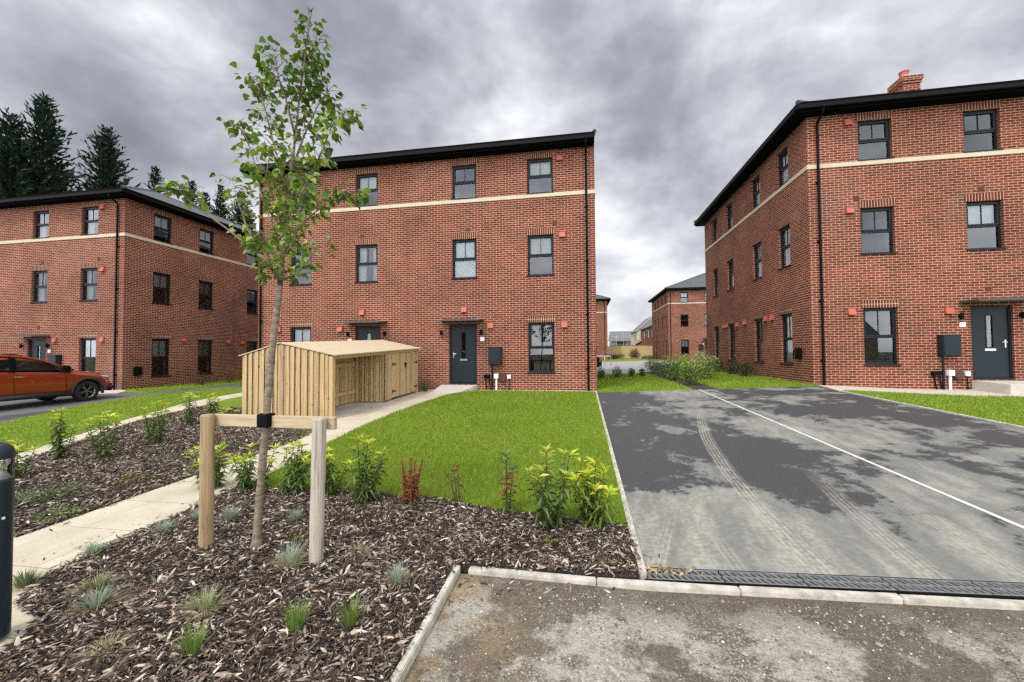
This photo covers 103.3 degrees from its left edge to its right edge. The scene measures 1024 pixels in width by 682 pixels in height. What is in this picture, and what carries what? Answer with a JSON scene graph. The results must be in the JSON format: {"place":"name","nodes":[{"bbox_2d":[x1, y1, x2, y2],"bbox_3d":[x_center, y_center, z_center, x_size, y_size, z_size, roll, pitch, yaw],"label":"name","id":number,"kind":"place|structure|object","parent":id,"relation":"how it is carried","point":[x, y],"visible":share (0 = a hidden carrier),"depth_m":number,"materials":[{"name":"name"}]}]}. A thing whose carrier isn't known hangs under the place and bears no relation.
{"place":"outdoors","nodes":[
{"label":"outdoors","id":0,"kind":"place"},
{"bbox_2d":[0,384,241,422],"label":"lane","id":1,"kind":"structure","parent":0,"point":[13,410],"depth_m":12.92,"materials":[{"name":"grey asphalt"}]},
{"bbox_2d":[0,354,114,401],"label":"parked car","id":2,"kind":"object","parent":1,"relation":"on","point":[23,377],"visible":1,"depth_m":12.30,"materials":[{"name":"orange paint"}]},
{"bbox_2d":[0,387,241,452],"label":"side lawn","id":3,"kind":"structure","parent":0,"point":[42,433],"depth_m":9.85,"materials":[{"name":"green plant"}]},
{"bbox_2d":[0,393,241,466],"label":"side path","id":4,"kind":"structure","parent":0,"point":[82,436],"depth_m":9.33,"materials":[{"name":"beige concrete"}]},
{"bbox_2d":[0,406,311,537],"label":"bark mulch","id":5,"kind":"object","parent":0,"point":[178,430],"visible":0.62,"depth_m":5.71,"materials":[{"name":"brown wood"}]},
{"bbox_2d":[0,437,41,476],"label":"shrub","id":6,"kind":"object","parent":5,"relation":"on","point":[17,457],"visible":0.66,"depth_m":5.25,"materials":[{"name":"green plant"}]},
{"bbox_2d":[15,479,91,505],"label":"weed","id":7,"kind":"object","parent":5,"relation":"on","point":[33,494],"visible":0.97,"depth_m":4.41,"materials":[{"name":"green plant"}]},
{"bbox_2d":[44,407,80,459],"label":"shrub","id":8,"kind":"object","parent":5,"relation":"on","point":[57,446],"visible":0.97,"depth_m":6.05,"materials":[{"name":"green plant"}]},
{"bbox_2d":[79,411,123,459],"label":"shrub","id":9,"kind":"object","parent":5,"relation":"on","point":[104,449],"visible":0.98,"depth_m":6.05,"materials":[{"name":"green plant"}]},
{"bbox_2d":[137,400,172,443],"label":"shrub","id":10,"kind":"object","parent":5,"relation":"on","point":[160,428],"visible":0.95,"depth_m":6.93,"materials":[{"name":"green plant"}]},
{"bbox_2d":[179,392,199,424],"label":"shrub","id":11,"kind":"object","parent":5,"relation":"on","point":[189,396],"visible":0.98,"depth_m":8.51,"materials":[{"name":"green plant"}]},
{"bbox_2d":[122,380,241,392],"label":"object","id":12,"kind":"structure","parent":0,"point":[132,391],"depth_m":16.57,"materials":[{"name":"green plant"}]},
{"bbox_2d":[128,379,241,391],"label":"grass","id":13,"kind":"structure","parent":12,"relation":"on","point":[183,386],"depth_m":18.11,"materials":[{"name":"green plant"}]},
{"bbox_2d":[0,390,445,653],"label":"footpath","id":14,"kind":"structure","parent":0,"point":[121,518],"depth_m":3.86,"materials":[{"name":"beige concrete"}]},
{"bbox_2d":[0,442,15,638],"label":"bollard light","id":15,"kind":"object","parent":14,"relation":"on","point":[7,480],"visible":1,"depth_m":2.27,"materials":[{"name":"paint"}]},
{"bbox_2d":[12,566,50,589],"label":"grass tuft","id":16,"kind":"object","parent":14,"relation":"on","point":[24,580],"visible":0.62,"depth_m":2.77,"materials":[{"name":"green plant"}]},
{"bbox_2d":[277,392,418,417],"bbox_3d":[-4.660,1.796,11.445,2.330,0.263,4.780,-1,-2,10],"label":"store base","id":17,"kind":"object","parent":14,"relation":"on","point":[351,407],"visible":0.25,"depth_m":10.72,"materials":[{"name":"concrete"}]},
{"bbox_2d":[238,340,420,416],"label":"bin store","id":18,"kind":"structure","parent":17,"relation":"on","point":[314,377],"depth_m":9.36,"materials":[{"name":"beige wood"}]},
{"bbox_2d":[391,353,406,397],"bbox_3d":[-3.380,1.005,12.199,0.049,1.295,1.000,-1,-2,10],"label":"door","id":19,"kind":"structure","parent":18,"relation":"in","point":[398,364],"depth_m":12.08,"materials":[{"name":"beige wood"}]},
{"bbox_2d":[405,352,416,393],"bbox_3d":[-3.239,0.998,13.051,0.033,1.308,0.897,-1,-2,10],"label":"door","id":20,"kind":"structure","parent":18,"relation":"in","point":[411,357],"depth_m":12.99,"materials":[{"name":"beige wood"}]},
{"bbox_2d":[0,482,643,681],"bbox_3d":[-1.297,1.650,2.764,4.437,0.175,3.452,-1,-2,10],"label":"bark mulch","id":21,"kind":"object","parent":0,"point":[128,655],"visible":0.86,"depth_m":2.75,"materials":[{"name":"brown wood"}]},
{"bbox_2d":[65,568,124,596],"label":"grass tuft","id":22,"kind":"object","parent":21,"relation":"on","point":[99,580],"visible":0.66,"depth_m":2.73,"materials":[{"name":"green plant"}]},
{"bbox_2d":[59,584,133,619],"bbox_3d":[-2.609,1.617,2.556,0.364,0.143,0.375,-1,-2,10],"label":"grass tuft","id":23,"kind":"object","parent":21,"relation":"on","point":[93,602],"visible":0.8,"depth_m":2.54,"materials":[{"name":"green plant"}]},
{"bbox_2d":[61,629,137,672],"bbox_3d":[-2.170,1.636,2.164,0.339,0.095,0.329,-2,-2,39],"label":"grass tuft","id":24,"kind":"object","parent":21,"relation":"on","point":[104,646],"visible":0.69,"depth_m":2.18,"materials":[{"name":"plant"}]},
{"bbox_2d":[163,615,214,662],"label":"lavender","id":25,"kind":"object","parent":21,"relation":"on","point":[195,643],"visible":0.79,"depth_m":2.14,"materials":[{"name":"green plant"}]},
{"bbox_2d":[170,583,234,623],"bbox_3d":[-1.899,1.596,2.491,0.368,0.171,0.369,-1,-2,10],"label":"grass tuft","id":26,"kind":"object","parent":21,"relation":"on","point":[206,600],"visible":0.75,"depth_m":2.49,"materials":[{"name":"green plant"}]},
{"bbox_2d":[181,440,231,489],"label":"shrub","id":27,"kind":"object","parent":21,"relation":"on","point":[218,475],"visible":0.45,"depth_m":4.70,"materials":[{"name":"green plant"}]},
{"bbox_2d":[224,442,280,492],"bbox_3d":[-2.921,1.437,4.597,0.562,0.583,0.479,0,-2,-26],"label":"shrub","id":28,"kind":"object","parent":21,"relation":"on","point":[246,482],"visible":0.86,"depth_m":4.55,"materials":[{"name":"green plant"}]},
{"bbox_2d":[155,4,373,550],"bbox_3d":[-1.914,-0.545,3.338,1.702,4.504,0.920,-1,-2,5],"label":"young tree","id":29,"kind":"object","parent":21,"relation":"on","point":[288,207],"visible":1,"depth_m":3.27,"materials":[{"name":"green plant"}]},
{"bbox_2d":[198,413,336,565],"bbox_3d":[-1.950,1.177,3.200,1.188,1.199,0.155,-1,-2,13],"label":"tree support","id":30,"kind":"object","parent":21,"relation":"on","point":[318,425],"visible":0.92,"depth_m":3.21,"materials":[{"name":"beige wood"}]},
{"bbox_2d":[269,538,308,570],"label":"grass tuft","id":31,"kind":"object","parent":21,"relation":"on","point":[291,557],"visible":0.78,"depth_m":2.98,"materials":[{"name":"green plant"}]},
{"bbox_2d":[277,439,310,494],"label":"shrub","id":32,"kind":"object","parent":21,"relation":"on","point":[297,482],"visible":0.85,"depth_m":4.46,"materials":[{"name":"green plant"}]},
{"bbox_2d":[280,597,312,634],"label":"lavender","id":33,"kind":"object","parent":21,"relation":"on","point":[295,620],"visible":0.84,"depth_m":2.32,"materials":[{"name":"green plant"}]},
{"bbox_2d":[298,446,353,496],"bbox_3d":[-2.004,1.434,4.409,0.517,0.587,0.448,-1,-2,10],"label":"shrub","id":34,"kind":"object","parent":21,"relation":"on","point":[329,478],"visible":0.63,"depth_m":4.37,"materials":[{"name":"green plant"}]},
{"bbox_2d":[333,589,368,630],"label":"grass tuft","id":35,"kind":"object","parent":21,"relation":"on","point":[350,617],"visible":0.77,"depth_m":2.34,"materials":[{"name":"green plant"}]},
{"bbox_2d":[343,433,389,506],"bbox_3d":[-1.525,1.327,4.210,0.544,0.742,0.359,1,-2,-41],"label":"shrub","id":36,"kind":"object","parent":21,"relation":"on","point":[365,479],"visible":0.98,"depth_m":4.18,"materials":[{"name":"green plant"}]},
{"bbox_2d":[381,561,411,588],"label":"grass tuft","id":37,"kind":"object","parent":21,"relation":"on","point":[396,573],"visible":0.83,"depth_m":2.76,"materials":[{"name":"green plant"}]},
{"bbox_2d":[399,456,424,503],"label":"shrub","id":38,"kind":"object","parent":21,"relation":"on","point":[412,493],"visible":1,"depth_m":4.10,"materials":[{"name":"red plant"}]},
{"bbox_2d":[496,448,520,514],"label":"shrub","id":39,"kind":"object","parent":21,"relation":"on","point":[506,484],"visible":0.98,"depth_m":3.87,"materials":[{"name":"green plant"}]},
{"bbox_2d":[519,443,578,531],"bbox_3d":[0.340,1.300,3.598,0.562,0.766,0.432,0,-2,-20],"label":"shrub","id":40,"kind":"object","parent":21,"relation":"on","point":[545,511],"visible":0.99,"depth_m":3.56,"materials":[{"name":"green plant"}]},
{"bbox_2d":[565,456,620,530],"bbox_3d":[0.687,1.356,3.625,0.467,0.632,0.550,0,-2,-4],"label":"shrub","id":41,"kind":"object","parent":21,"relation":"on","point":[591,511],"visible":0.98,"depth_m":3.56,"materials":[{"name":"green plant"}]},
{"bbox_2d":[252,389,628,526],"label":"front lawn","id":42,"kind":"structure","parent":0,"point":[517,478],"depth_m":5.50,"materials":[{"name":"green plant"}]},
{"bbox_2d":[0,0,1023,345],"label":"sky","id":43,"kind":"structure","parent":0,"point":[677,96],"materials":[{"name":"grey"}]},
{"bbox_2d":[597,372,691,391],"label":"grass","id":44,"kind":"structure","parent":0,"point":[634,380],"depth_m":15.11,"materials":[{"name":"green plant"}]},
{"bbox_2d":[597,360,704,374],"bbox_3d":[19.791,1.937,31.720,52.000,0.344,24.600,-1,-2,10],"label":"court","id":45,"kind":"object","parent":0,"point":[625,366],"visible":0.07,"depth_m":32.01,"materials":[{"name":"grey concrete"}]},
{"bbox_2d":[647,371,715,389],"bbox_3d":[6.870,1.653,17.668,0.800,0.154,10.750,-1,-2,10],"label":"hedge bed","id":46,"kind":"object","parent":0,"point":[697,386],"visible":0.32,"depth_m":14.20,"materials":[{"name":"soil"}]},
{"bbox_2d":[676,359,705,384],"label":"bush","id":47,"kind":"object","parent":46,"relation":"on","point":[691,371],"visible":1,"depth_m":13.71,"materials":[{"name":"green plant"}]},
{"bbox_2d":[403,574,1023,681],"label":"road","id":48,"kind":"structure","parent":0,"point":[853,661],"depth_m":2.24,"materials":[{"name":"grey gravel"}]},
{"bbox_2d":[679,373,818,388],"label":"gap lawn by wall","id":49,"kind":"structure","parent":0,"point":[763,386],"depth_m":12.48,"materials":[{"name":"green plant"}]},
{"bbox_2d":[672,368,816,387],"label":"grass","id":50,"kind":"structure","parent":49,"relation":"on","point":[742,383],"depth_m":13.82,"materials":[{"name":"green plant"}]},
{"bbox_2d":[597,386,1023,582],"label":"driveway","id":51,"kind":"structure","parent":0,"point":[710,482],"depth_m":4.36,"materials":[{"name":"grey asphalt"}]},
{"bbox_2d":[595,390,646,579],"bbox_3d":[1.833,1.683,8.065,0.050,0.390,10.600,-1,-2,10],"label":"driveway edging","id":52,"kind":"object","parent":51,"relation":"on","point":[643,574],"visible":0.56,"depth_m":3.86,"materials":[{"name":"concrete"}]},
{"bbox_2d":[700,390,1023,528],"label":"parking line","id":53,"kind":"object","parent":51,"relation":"on","point":[981,509],"visible":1,"depth_m":4.41,"materials":[{"name":"white paint"}]},
{"bbox_2d":[819,385,1023,428],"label":"verge edging","id":54,"kind":"object","parent":51,"relation":"on","point":[993,421],"visible":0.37,"depth_m":7.69,"materials":[{"name":"concrete"}]},
{"bbox_2d":[822,385,1023,396],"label":"gravel strip","id":55,"kind":"object","parent":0,"point":[951,392],"visible":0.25,"depth_m":11.13,"materials":[{"name":"beige gravel"}]},
{"bbox_2d":[841,389,1023,425],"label":"lawn","id":56,"kind":"structure","parent":0,"point":[979,416],"depth_m":8.53,"materials":[{"name":"green plant"}]},
{"bbox_3d":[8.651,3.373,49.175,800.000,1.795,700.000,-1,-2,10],"label":"ground","id":57,"kind":"structure","parent":0,"visible":0},
{"bbox_2d":[0,107,53,197],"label":"conifer","id":58,"kind":"object","parent":57,"relation":"on","point":[12,136],"visible":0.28,"depth_m":29.16,"materials":[{"name":"green plant"}]},
{"bbox_2d":[0,91,87,197],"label":"conifer","id":59,"kind":"object","parent":57,"relation":"on","point":[50,141],"visible":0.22,"depth_m":30.96,"materials":[{"name":"green plant"}]},
{"bbox_2d":[58,124,140,192],"bbox_3d":[-35.599,-8.007,35.556,10.350,22.089,10.110,-1,-2,10],"label":"conifer","id":60,"kind":"object","parent":57,"relation":"on","point":[107,164],"visible":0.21,"depth_m":35.26,"materials":[{"name":"green plant"}]},
{"bbox_2d":[0,185,258,389],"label":"apartment block","id":61,"kind":"structure","parent":57,"relation":"on","point":[122,287],"depth_m":17.92,"materials":[{"name":"red brick"}]},
{"bbox_2d":[31,340,45,360],"bbox_3d":[-20.726,0.978,17.773,0.877,2.001,0.054,-1,-2,10],"label":"door","id":62,"kind":"structure","parent":61,"relation":"in","point":[35,345],"depth_m":17.78,"materials":[{"name":"grey paint"}]},
{"bbox_2d":[29,265,48,302],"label":"window","id":63,"kind":"structure","parent":61,"relation":"in","point":[39,277],"depth_m":17.92,"materials":[{"name":"clear glass"}]},
{"bbox_2d":[31,205,49,238],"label":"window","id":64,"kind":"structure","parent":61,"relation":"in","point":[41,224],"depth_m":17.98,"materials":[{"name":"clear glass"}]},
{"bbox_2d":[78,333,96,371],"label":"window","id":65,"kind":"structure","parent":61,"relation":"in","point":[88,339],"depth_m":17.40,"materials":[{"name":"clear glass"}]},
{"bbox_2d":[80,262,97,300],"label":"window","id":66,"kind":"structure","parent":61,"relation":"in","point":[88,274],"depth_m":17.46,"materials":[{"name":"clear glass"}]},
{"bbox_2d":[80,201,99,235],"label":"window","id":67,"kind":"structure","parent":61,"relation":"in","point":[89,219],"depth_m":17.52,"materials":[{"name":"clear glass"}]},
{"bbox_2d":[151,334,171,376],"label":"window","id":68,"kind":"structure","parent":61,"relation":"in","point":[160,345],"depth_m":18.62,"materials":[{"name":"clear glass"}]},
{"bbox_2d":[152,267,172,304],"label":"window","id":69,"kind":"structure","parent":61,"relation":"in","point":[161,281],"depth_m":18.67,"materials":[{"name":"clear glass"}]},
{"bbox_2d":[153,208,172,244],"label":"window","id":70,"kind":"structure","parent":61,"relation":"in","point":[162,223],"depth_m":18.70,"materials":[{"name":"clear glass"}]},
{"bbox_2d":[197,335,213,373],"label":"window","id":71,"kind":"structure","parent":61,"relation":"in","point":[204,342],"depth_m":20.78,"materials":[{"name":"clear glass"}]},
{"bbox_2d":[198,276,214,309],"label":"window","id":72,"kind":"structure","parent":61,"relation":"in","point":[205,288],"depth_m":20.87,"materials":[{"name":"clear glass"}]},
{"bbox_2d":[199,223,214,255],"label":"window","id":73,"kind":"structure","parent":61,"relation":"in","point":[206,236],"depth_m":20.95,"materials":[{"name":"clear glass"}]},
{"bbox_2d":[210,184,235,222],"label":"conifer","id":74,"kind":"object","parent":57,"relation":"on","point":[222,211],"visible":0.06,"depth_m":47.01,"materials":[{"name":"green plant"}]},
{"bbox_2d":[240,129,601,390],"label":"apartment block","id":75,"kind":"structure","parent":57,"relation":"on","point":[468,264],"depth_m":14.33,"materials":[{"name":"red brick"}]},
{"bbox_2d":[289,321,311,341],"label":"window","id":76,"kind":"structure","parent":75,"relation":"in","point":[301,330],"depth_m":15.44,"materials":[{"name":"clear glass"}]},
{"bbox_2d":[354,238,378,282],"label":"window","id":77,"kind":"structure","parent":75,"relation":"in","point":[362,263],"depth_m":15.08,"materials":[{"name":"clear glass"}]},
{"bbox_2d":[354,167,378,206],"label":"window","id":78,"kind":"structure","parent":75,"relation":"in","point":[370,181],"depth_m":15.09,"materials":[{"name":"clear glass"}]},
{"bbox_2d":[358,327,379,339],"bbox_3d":[-5.254,0.509,14.910,0.877,2.001,0.054,-1,-2,10],"label":"door","id":79,"kind":"structure","parent":75,"relation":"in","point":[363,333],"depth_m":14.91,"materials":[{"name":"grey paint"}]},
{"bbox_2d":[451,157,476,199],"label":"window","id":80,"kind":"structure","parent":75,"relation":"in","point":[468,160],"depth_m":14.40,"materials":[{"name":"clear glass"}]},
{"bbox_2d":[452,326,475,382],"bbox_3d":[-1.706,0.467,14.260,0.877,2.001,0.109,-1,-2,10],"label":"door","id":81,"kind":"structure","parent":75,"relation":"in","point":[463,369],"depth_m":14.26,"materials":[{"name":"grey paint"}]},
{"bbox_2d":[451,232,477,279],"bbox_3d":[-1.665,-2.994,14.348,0.975,1.634,0.225,-1,-2,10],"label":"window","id":82,"kind":"structure","parent":75,"relation":"in","point":[464,251],"depth_m":14.41,"materials":[{"name":"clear glass"}]},
{"bbox_2d":[526,150,553,193],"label":"window","id":83,"kind":"structure","parent":75,"relation":"in","point":[539,168],"depth_m":13.99,"materials":[{"name":"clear glass"}]},
{"bbox_2d":[526,227,554,276],"bbox_3d":[0.987,-3.025,13.902,0.975,1.634,0.260,-1,-2,10],"label":"window","id":84,"kind":"structure","parent":75,"relation":"in","point":[541,245],"depth_m":13.94,"materials":[{"name":"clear glass"}]},
{"bbox_2d":[527,316,555,372],"bbox_3d":[1.004,0.120,13.785,0.975,1.939,0.195,-1,-2,10],"label":"window","id":85,"kind":"structure","parent":75,"relation":"in","point":[547,320],"depth_m":13.78,"materials":[{"name":"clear glass"}]},
{"bbox_2d":[388,565,460,681],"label":"bed edging","id":86,"kind":"object","parent":57,"relation":"on","point":[404,665],"visible":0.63,"depth_m":2.32,"materials":[{"name":"concrete"}]},
{"bbox_2d":[429,385,477,393],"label":"entrance ramp","id":87,"kind":"structure","parent":57,"relation":"on","point":[445,389],"depth_m":13.60,"materials":[{"name":"concrete"}]},
{"bbox_2d":[596,294,610,359],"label":"apartment block","id":88,"kind":"structure","parent":57,"relation":"on","point":[602,302],"depth_m":54.67,"materials":[{"name":"red brick"}]},
{"bbox_2d":[609,331,631,344],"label":"house","id":89,"kind":"structure","parent":57,"relation":"on","point":[619,334],"depth_m":109.82,"materials":[{"name":"grey tile"}]},
{"bbox_2d":[608,345,652,358],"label":"timber fence","id":90,"kind":"object","parent":57,"relation":"on","point":[643,350],"visible":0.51,"depth_m":60.88,"materials":[{"name":"beige wood"}]},
{"bbox_2d":[648,273,706,359],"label":"apartment block","id":91,"kind":"structure","parent":57,"relation":"on","point":[679,327],"depth_m":48.42,"materials":[{"name":"red brick"}]},
{"bbox_2d":[468,566,1023,610],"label":"kerb","id":92,"kind":"structure","parent":57,"relation":"on","point":[848,596],"depth_m":2.62,"materials":[{"name":"concrete"}]},
{"bbox_2d":[645,567,1023,599],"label":"drainage channel","id":93,"kind":"object","parent":57,"relation":"on","point":[964,588],"visible":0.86,"depth_m":2.64,"materials":[{"name":"black plastic"}]},
{"bbox_2d":[694,69,1023,389],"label":"apartment block","id":94,"kind":"structure","parent":57,"relation":"on","point":[875,240],"depth_m":12.05,"materials":[{"name":"red brick"}]},
{"bbox_2d":[752,235,761,280],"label":"window","id":95,"kind":"structure","parent":94,"relation":"in","point":[758,268],"depth_m":16.24,"materials":[{"name":"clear glass"}]},
{"bbox_2d":[753,313,763,362],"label":"window","id":96,"kind":"structure","parent":94,"relation":"in","point":[759,323],"depth_m":16.20,"materials":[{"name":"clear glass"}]},
{"bbox_2d":[775,138,787,190],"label":"window","id":97,"kind":"structure","parent":94,"relation":"in","point":[783,157],"depth_m":14.13,"materials":[{"name":"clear glass"}]},
{"bbox_2d":[777,216,790,269],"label":"window","id":98,"kind":"structure","parent":94,"relation":"in","point":[785,232],"depth_m":14.07,"materials":[{"name":"black glass"}]},
{"bbox_2d":[779,306,793,364],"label":"window","id":99,"kind":"structure","parent":94,"relation":"in","point":[787,318],"depth_m":13.99,"materials":[{"name":"black glass"}]},
{"bbox_2d":[856,110,894,160],"bbox_3d":[10.856,-6.113,12.259,0.975,1.452,0.395,-1,-2,10],"label":"window","id":100,"kind":"structure","parent":94,"relation":"in","point":[882,114],"depth_m":12.15,"materials":[{"name":"black glass"}]},
{"bbox_2d":[858,199,897,254],"bbox_3d":[10.875,-3.375,12.185,0.975,1.634,0.395,-1,-2,10],"label":"window","id":101,"kind":"structure","parent":94,"relation":"in","point":[883,202],"depth_m":12.08,"materials":[{"name":"black glass"}]},
{"bbox_2d":[861,300,901,365],"bbox_3d":[10.897,-0.229,12.100,0.975,1.939,0.395,-1,-2,10],"label":"window","id":102,"kind":"structure","parent":94,"relation":"in","point":[873,305],"depth_m":11.99,"materials":[{"name":"black glass"}]},
{"bbox_2d":[961,100,1003,152],"bbox_3d":[13.505,-6.144,11.795,0.975,1.452,0.395,-1,-2,10],"label":"window","id":103,"kind":"structure","parent":94,"relation":"in","point":[991,130],"depth_m":11.69,"materials":[{"name":"black glass"}]},
{"bbox_2d":[964,192,1007,250],"bbox_3d":[13.525,-3.406,11.721,0.975,1.634,0.395,-1,-2,10],"label":"window","id":104,"kind":"structure","parent":94,"relation":"in","point":[986,214],"depth_m":11.66,"materials":[{"name":"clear glass"}]},
{"bbox_2d":[971,307,1009,377],"bbox_3d":[13.597,0.051,11.527,0.877,2.001,0.109,-1,-2,10],"label":"door","id":105,"kind":"structure","parent":94,"relation":"in","point":[988,362],"depth_m":11.53,"materials":[{"name":"grey paint"}]},
{"bbox_2d":[972,380,1023,394],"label":"entrance step","id":106,"kind":"object","parent":57,"relation":"on","point":[1011,387],"visible":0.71,"depth_m":10.81,"materials":[{"name":"concrete"}]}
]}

